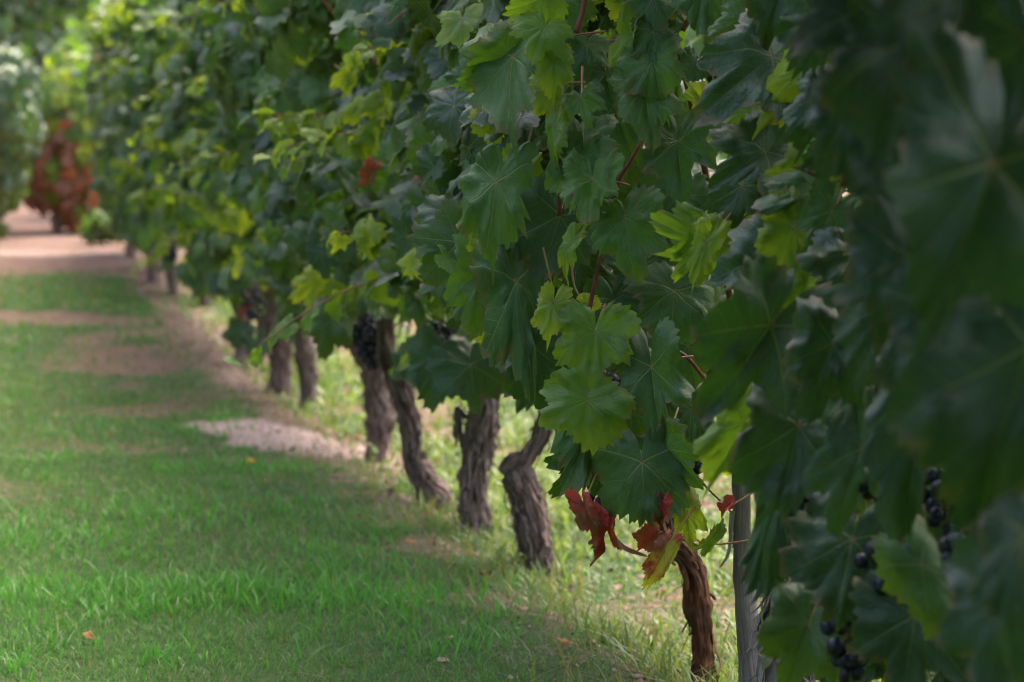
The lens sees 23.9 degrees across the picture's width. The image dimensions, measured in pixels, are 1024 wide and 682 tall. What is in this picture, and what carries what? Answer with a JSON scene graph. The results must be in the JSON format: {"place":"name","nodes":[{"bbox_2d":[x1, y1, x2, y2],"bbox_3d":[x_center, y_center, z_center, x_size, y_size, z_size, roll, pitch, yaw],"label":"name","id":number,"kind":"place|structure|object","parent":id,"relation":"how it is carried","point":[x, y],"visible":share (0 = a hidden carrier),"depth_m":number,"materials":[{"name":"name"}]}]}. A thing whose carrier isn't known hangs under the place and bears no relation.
{"place":"outdoors","nodes":[
{"label":"outdoors","id":0,"kind":"place"},
{"bbox_2d":[56,0,103,65],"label":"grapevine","id":1,"kind":"object","parent":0,"point":[73,25],"visible":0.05,"depth_m":23.12,"materials":[{"name":"green plant"}]},
{"bbox_2d":[0,235,663,681],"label":"lawn grass","id":2,"kind":"structure","parent":0,"point":[322,595],"depth_m":4.58,"materials":[{"name":"green plant"}]},
{"bbox_2d":[0,192,877,681],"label":"ground","id":3,"kind":"structure","parent":0,"point":[40,244],"depth_m":5.47,"materials":[{"name":"green plant"}]},
{"bbox_2d":[0,42,29,59],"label":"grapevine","id":4,"kind":"object","parent":3,"relation":"on","point":[22,53],"visible":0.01,"depth_m":22.00,"materials":[{"name":"green plant"}]},
{"bbox_2d":[0,48,47,238],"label":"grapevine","id":5,"kind":"object","parent":3,"relation":"on","point":[23,132],"visible":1,"depth_m":19.22,"materials":[{"name":"green plant"}]},
{"bbox_2d":[0,0,90,75],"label":"tree","id":6,"kind":"object","parent":3,"relation":"on","point":[23,23],"visible":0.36,"depth_m":31.72,"materials":[{"name":"green plant"}]},
{"bbox_2d":[22,31,99,232],"bbox_3d":[-3.966,-1.792,21.450,1.098,1.898,1.096,0,3,0],"label":"grapevine","id":7,"kind":"object","parent":3,"relation":"on","point":[61,180],"visible":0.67,"depth_m":21.13,"materials":[{"name":"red plant"}]},
{"bbox_2d":[39,0,91,36],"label":"tree","id":8,"kind":"object","parent":3,"relation":"on","point":[66,4],"visible":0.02,"depth_m":33.17,"materials":[{"name":"green plant"}]},
{"bbox_2d":[82,631,93,638],"bbox_3d":[-0.657,0.458,3.756,0.023,0.014,0.020,0,3,0],"label":"fallen leaf","id":9,"kind":"object","parent":3,"relation":"on","point":[90,633],"visible":0.98,"depth_m":3.76,"materials":[{"name":"orange plant"}]},
{"bbox_2d":[77,208,124,244],"bbox_3d":[-3.094,-0.839,18.278,0.409,0.333,0.347,0,3,0],"label":"weed clump","id":10,"kind":"object","parent":3,"relation":"on","point":[96,223],"visible":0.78,"depth_m":18.19,"materials":[{"name":"green plant"}]},
{"bbox_2d":[81,0,137,258],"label":"grapevine","id":11,"kind":"object","parent":3,"relation":"on","point":[100,53],"visible":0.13,"depth_m":15.97,"materials":[{"name":"green plant"}]},
{"bbox_2d":[76,0,188,282],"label":"grapevine","id":12,"kind":"object","parent":3,"relation":"on","point":[114,33],"visible":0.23,"depth_m":13.75,"materials":[{"name":"green plant"}]},
{"bbox_2d":[99,54,188,296],"bbox_3d":[-1.849,-1.112,12.786,0.802,1.859,1.368,0,3,0],"label":"grapevine","id":13,"kind":"object","parent":3,"relation":"on","point":[110,113],"visible":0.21,"depth_m":12.88,"materials":[{"name":"green plant"}]},
{"bbox_2d":[86,0,210,305],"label":"grapevine","id":14,"kind":"object","parent":3,"relation":"on","point":[130,118],"visible":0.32,"depth_m":11.83,"materials":[{"name":"green plant"}]},
{"bbox_2d":[103,0,270,366],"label":"grapevine","id":15,"kind":"object","parent":3,"relation":"on","point":[151,72],"visible":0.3,"depth_m":9.29,"materials":[{"name":"green plant"}]},
{"bbox_2d":[131,0,321,397],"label":"grapevine","id":16,"kind":"object","parent":3,"relation":"on","point":[279,358],"visible":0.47,"depth_m":8.46,"materials":[{"name":"green plant"}]},
{"bbox_2d":[246,458,253,469],"bbox_3d":[-0.657,0.314,6.070,0.022,0.038,0.021,0,3,0],"label":"dandelion","id":17,"kind":"object","parent":3,"relation":"on","point":[250,460],"visible":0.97,"depth_m":6.07,"materials":[{"name":"yellow plant"}]},
{"bbox_2d":[165,0,360,411],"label":"grapevine","id":18,"kind":"object","parent":3,"relation":"on","point":[326,333],"visible":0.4,"depth_m":7.67,"materials":[{"name":"green plant"}]},
{"bbox_2d":[155,0,433,462],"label":"grapevine","id":19,"kind":"object","parent":3,"relation":"on","point":[231,58],"visible":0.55,"depth_m":6.50,"materials":[{"name":"green plant"}]},
{"bbox_2d":[238,0,475,513],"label":"grapevine","id":20,"kind":"object","parent":3,"relation":"on","point":[296,100],"visible":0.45,"depth_m":5.50,"materials":[{"name":"green plant"}]},
{"bbox_2d":[354,434,362,440],"bbox_3d":[-0.461,0.294,7.317,0.038,0.025,0.025,-2,4,-29],"label":"fallen leaf","id":21,"kind":"object","parent":3,"relation":"on","point":[358,436],"visible":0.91,"depth_m":7.31,"materials":[{"name":"plant"}]},
{"bbox_2d":[404,538,416,544],"bbox_3d":[-0.198,0.394,4.752,0.026,0.012,0.020,-1,4,-20],"label":"fallen leaf","id":22,"kind":"object","parent":3,"relation":"on","point":[413,542],"visible":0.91,"depth_m":4.75,"materials":[{"name":"brown plant"}]},
{"bbox_2d":[74,309,758,681],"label":"leaf litter","id":23,"kind":"object","parent":3,"relation":"on","point":[572,587],"visible":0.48,"depth_m":6.74,"materials":[{"name":"brown plant"}]},
{"bbox_2d":[253,0,612,535],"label":"grapevine","id":24,"kind":"object","parent":3,"relation":"on","point":[341,159],"visible":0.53,"depth_m":5.10,"materials":[{"name":"green plant"}]},
{"bbox_2d":[223,0,751,581],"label":"grapevine","id":25,"kind":"object","parent":3,"relation":"on","point":[397,50],"visible":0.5,"depth_m":4.58,"materials":[{"name":"green plant"}]},
{"bbox_2d":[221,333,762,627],"bbox_3d":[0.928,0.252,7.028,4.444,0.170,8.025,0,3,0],"label":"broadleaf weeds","id":26,"kind":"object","parent":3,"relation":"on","point":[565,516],"visible":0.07,"depth_m":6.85,"materials":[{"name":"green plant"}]},
{"bbox_2d":[554,637,575,646],"bbox_3d":[0.082,0.457,3.677,0.032,0.014,0.021,-2,4,-28],"label":"fallen leaf","id":27,"kind":"object","parent":3,"relation":"on","point":[564,642],"visible":0.98,"depth_m":3.67,"materials":[{"name":"brown plant"}]},
{"bbox_2d":[393,0,848,681],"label":"grapevine","id":28,"kind":"object","parent":3,"relation":"on","point":[509,236],"visible":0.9,"depth_m":3.09,"materials":[{"name":"green plant"}]},
{"bbox_2d":[639,11,726,159],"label":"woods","id":29,"kind":"object","parent":3,"relation":"on","point":[691,37],"depth_m":66.15,"materials":[{"name":"green plant"}]},
{"bbox_2d":[458,0,979,681],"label":"grapevine","id":30,"kind":"object","parent":3,"relation":"on","point":[752,104],"visible":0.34,"depth_m":2.53,"materials":[{"name":"green plant"}]},
{"bbox_2d":[719,474,757,681],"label":"wooden post","id":31,"kind":"object","parent":3,"relation":"on","point":[739,528],"visible":0.45,"depth_m":3.20,"materials":[{"name":"grey wood"}]},
{"bbox_2d":[690,128,1023,681],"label":"grapevine","id":32,"kind":"object","parent":3,"relation":"on","point":[817,458],"visible":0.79,"depth_m":2.19,"materials":[{"name":"green plant"}]},
{"bbox_2d":[786,0,1023,681],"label":"grapevine","id":33,"kind":"object","parent":3,"relation":"on","point":[915,117],"visible":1,"depth_m":1.53,"materials":[{"name":"green plant"}]},
{"bbox_2d":[119,192,881,681],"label":"weed grass","id":34,"kind":"structure","parent":0,"point":[491,544],"depth_m":4.93,"materials":[{"name":"green plant"}]}
]}

